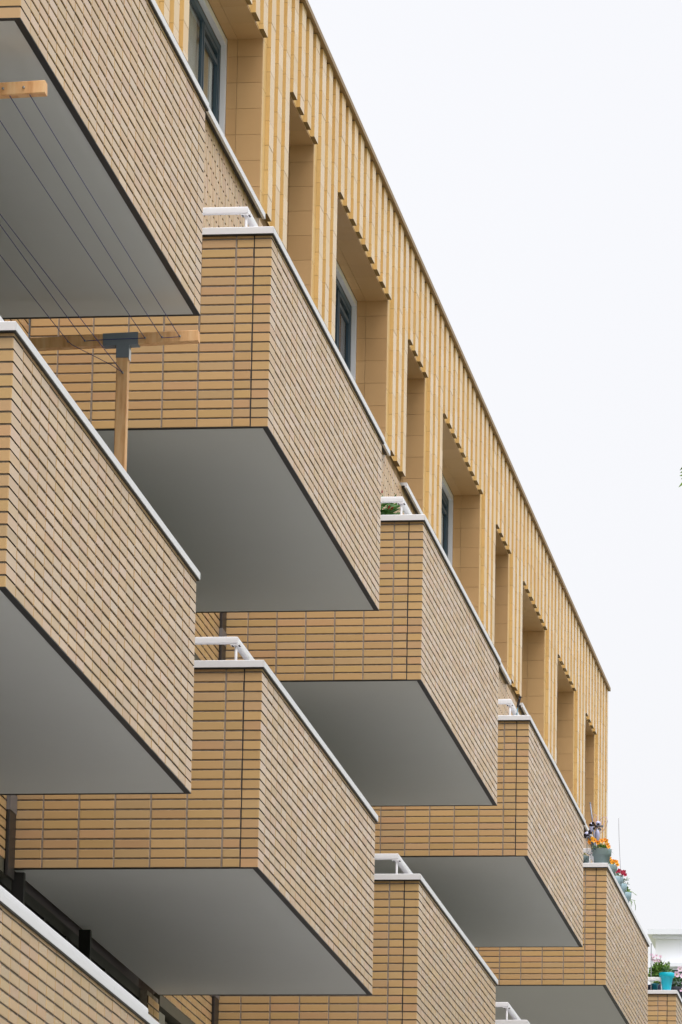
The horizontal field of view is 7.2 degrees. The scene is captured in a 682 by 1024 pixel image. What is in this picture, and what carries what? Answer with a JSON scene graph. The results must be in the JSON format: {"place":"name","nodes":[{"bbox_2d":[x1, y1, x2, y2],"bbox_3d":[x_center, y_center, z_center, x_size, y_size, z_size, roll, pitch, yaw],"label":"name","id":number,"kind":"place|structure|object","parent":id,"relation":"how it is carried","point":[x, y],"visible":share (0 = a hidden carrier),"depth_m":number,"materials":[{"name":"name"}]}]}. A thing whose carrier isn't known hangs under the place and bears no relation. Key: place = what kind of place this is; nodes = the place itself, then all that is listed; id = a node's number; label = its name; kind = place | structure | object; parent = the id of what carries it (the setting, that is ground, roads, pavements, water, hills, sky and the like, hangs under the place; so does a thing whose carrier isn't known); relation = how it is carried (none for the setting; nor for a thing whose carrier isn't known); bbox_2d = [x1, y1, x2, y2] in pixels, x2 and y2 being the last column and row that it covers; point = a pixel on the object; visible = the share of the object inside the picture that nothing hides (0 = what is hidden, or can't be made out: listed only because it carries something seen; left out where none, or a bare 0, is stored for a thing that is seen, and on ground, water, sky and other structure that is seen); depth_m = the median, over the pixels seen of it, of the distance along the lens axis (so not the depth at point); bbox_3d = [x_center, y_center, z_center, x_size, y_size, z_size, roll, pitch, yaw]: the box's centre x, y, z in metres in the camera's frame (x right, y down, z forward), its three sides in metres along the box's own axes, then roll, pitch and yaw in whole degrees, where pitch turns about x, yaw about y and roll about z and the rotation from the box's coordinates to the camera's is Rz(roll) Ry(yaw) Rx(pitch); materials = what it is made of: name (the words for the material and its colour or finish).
{"place":"outdoors","nodes":[
{"label":"outdoors","id":0,"kind":"place"},
{"bbox_2d":[308,0,681,984],"label":"sky","id":1,"kind":"structure","parent":0,"point":[529,152],"materials":[{"name":"white"}]},
{"label":"ground","id":2,"kind":"structure","parent":0,"visible":0},
{"bbox_2d":[0,0,681,1023],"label":"apartment building","id":3,"kind":"structure","parent":2,"relation":"on","point":[274,748],"depth_m":35.55,"materials":[{"name":"brick"}]},
{"bbox_2d":[0,872,140,1001],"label":"balcony window","id":4,"kind":"structure","parent":3,"relation":"in","point":[16,887],"depth_m":34.75,"materials":[{"name":"black glass"}]},
{"bbox_2d":[0,80,199,471],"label":"clothes rack","id":5,"kind":"object","parent":3,"relation":"on","point":[123,343],"visible":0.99,"depth_m":30.21,"materials":[{"name":"brown wood"}]},
{"bbox_2d":[188,0,264,218],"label":"window","id":6,"kind":"structure","parent":3,"relation":"in","point":[199,49],"depth_m":42.43,"materials":[{"name":"white metal"}]},
{"bbox_2d":[335,261,389,455],"bbox_3d":[-0.011,-1.668,48.740,0.473,1.494,3.682,-1,-13,8],"label":"window","id":7,"kind":"structure","parent":3,"relation":"in","point":[342,303],"depth_m":50.39,"materials":[{"name":"white metal"}]},
{"bbox_2d":[380,491,399,514],"bbox_3d":[0.202,0.517,41.348,0.651,1.405,0.598,6,-14,-19],"label":"plant","id":8,"kind":"object","parent":3,"relation":"on","point":[391,508],"visible":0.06,"depth_m":41.33,"materials":[{"name":"plant"}]},
{"bbox_2d":[400,482,422,513],"bbox_3d":[0.542,-0.770,52.490,0.424,1.494,1.632,-1,-13,8],"label":"window","id":9,"kind":"structure","parent":3,"relation":"in","point":[404,485],"depth_m":51.98,"materials":[{"name":"white metal"}]},
{"bbox_2d":[441,474,452,564],"bbox_3d":[0.904,0.105,56.272,0.086,1.441,3.663,-1,-13,8],"label":"window","id":10,"kind":"structure","parent":3,"relation":"in","point":[446,519],"depth_m":58.00,"materials":[{"name":"white metal"}]},
{"bbox_2d":[499,662,510,684],"bbox_3d":[1.600,1.028,59.996,0.424,1.494,1.632,-1,-13,8],"label":"window","id":11,"kind":"structure","parent":3,"relation":"in","point":[502,670],"depth_m":60.06,"materials":[{"name":"white metal"}]},
{"bbox_2d":[516,696,521,714],"bbox_3d":[1.515,2.330,48.820,0.220,1.370,0.030,2,-13,-4],"label":"pole","id":12,"kind":"object","parent":3,"relation":"on","point":[518,702],"visible":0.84,"depth_m":48.96,"materials":[{"name":"black metal"}]},
{"bbox_2d":[519,703,528,714],"bbox_3d":[2.098,2.534,63.182,0.349,0.049,2.862,-1,-13,8],"label":"window","id":13,"kind":"structure","parent":3,"relation":"in","point":[521,706],"depth_m":61.97,"materials":[{"name":"white metal"}]},
{"bbox_2d":[583,853,588,862],"bbox_3d":[2.517,3.661,56.288,0.156,0.246,0.156,-1,-13,8],"label":"flower pot","id":14,"kind":"object","parent":3,"relation":"on","point":[585,858],"visible":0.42,"depth_m":56.23,"materials":[{"name":"ceramic"}]},
{"bbox_2d":[584,830,594,849],"bbox_3d":[2.579,3.386,55.947,0.143,0.194,0.067,8,-15,-27],"label":"pinwheel","id":15,"kind":"object","parent":3,"relation":"on","point":[588,834],"visible":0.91,"depth_m":55.95,"materials":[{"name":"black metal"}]},
{"bbox_2d":[583,824,596,845],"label":"window","id":16,"kind":"structure","parent":3,"relation":"in","point":[586,829],"depth_m":69.58,"materials":[{"name":"white metal"}]},
{"bbox_2d":[589,802,594,844],"bbox_3d":[2.663,4.039,57.259,0.022,1.974,0.122,10,-16,-32],"label":"parasol pole","id":17,"kind":"object","parent":3,"relation":"on","point":[592,818],"visible":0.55,"depth_m":57.47,"materials":[{"name":"grey metal"}]},
{"bbox_2d":[589,822,603,849],"bbox_3d":[2.644,3.352,55.994,0.152,0.283,0.083,-1,-13,8],"label":"pinwheel","id":18,"kind":"object","parent":3,"relation":"on","point":[593,824],"visible":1,"depth_m":55.99,"materials":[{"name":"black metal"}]},
{"bbox_2d":[587,836,612,863],"bbox_3d":[2.698,3.522,56.058,0.270,0.298,0.281,-1,-13,8],"label":"flower pot","id":19,"kind":"object","parent":3,"relation":"on","point":[602,854],"visible":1,"depth_m":56.00,"materials":[{"name":"ceramic"}]},
{"bbox_2d":[594,829,599,840],"bbox_3d":[2.654,3.397,56.041,0.056,0.224,0.055,-1,-13,8],"label":"glass ornament","id":20,"kind":"object","parent":19,"relation":"in","point":[597,833],"visible":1,"depth_m":56.03,"materials":[{"name":"white glass"}]},
{"bbox_2d":[592,814,607,833],"bbox_3d":[2.686,3.327,56.116,0.165,0.397,0.044,-1,-13,8],"label":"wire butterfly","id":21,"kind":"object","parent":19,"relation":"in","point":[600,824],"visible":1,"depth_m":56.14,"materials":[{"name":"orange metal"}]},
{"bbox_2d":[609,857,619,875],"bbox_3d":[2.828,3.747,56.889,0.210,0.247,0.185,-1,-13,8],"label":"flower pot","id":22,"kind":"object","parent":3,"relation":"on","point":[612,862],"visible":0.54,"depth_m":56.84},
{"bbox_2d":[615,868,626,886],"bbox_3d":[2.940,3.921,57.599,0.226,0.240,0.182,-1,-13,8],"label":"flower pot","id":23,"kind":"object","parent":3,"relation":"on","point":[619,878],"visible":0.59,"depth_m":57.55,"materials":[{"name":"ceramic"}]},
{"bbox_2d":[621,878,629,894],"bbox_3d":[2.995,4.023,58.044,0.210,0.248,0.182,-1,-13,8],"label":"flower pot","id":24,"kind":"object","parent":3,"relation":"on","point":[623,886],"visible":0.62,"depth_m":58.00,"materials":[{"name":"ceramic"}]},
{"bbox_2d":[625,886,635,909],"bbox_3d":[3.073,4.181,58.587,0.219,0.287,0.182,8,-15,-27],"label":"flower pot","id":25,"kind":"object","parent":3,"relation":"on","point":[628,892],"visible":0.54,"depth_m":58.54,"materials":[{"name":"ceramic"}]},
{"bbox_2d":[651,943,651,976],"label":"stake","id":26,"kind":"object","parent":3,"relation":"on","point":[651,959],"visible":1,"depth_m":65.58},
{"bbox_2d":[652,981,659,989],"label":"flower pot","id":27,"kind":"object","parent":3,"relation":"on","point":[654,986],"visible":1,"depth_m":65.27,"materials":[{"name":"ceramic"}]},
{"bbox_2d":[648,953,675,989],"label":"flower pot","id":28,"kind":"object","parent":3,"relation":"on","point":[656,969],"visible":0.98,"depth_m":65.62,"materials":[{"name":"plant"}]},
{"bbox_2d":[659,967,674,989],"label":"flower pot","id":29,"kind":"object","parent":3,"relation":"on","point":[666,979],"visible":1,"depth_m":65.10,"materials":[{"name":"ceramic"}]},
{"bbox_2d":[671,966,681,997],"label":"flower pot","id":30,"kind":"object","parent":3,"relation":"on","point":[677,985],"visible":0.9,"depth_m":65.78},
{"bbox_2d":[647,929,681,986],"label":"distant building","id":31,"kind":"structure","parent":2,"relation":"on","point":[667,944],"depth_m":111.28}
]}

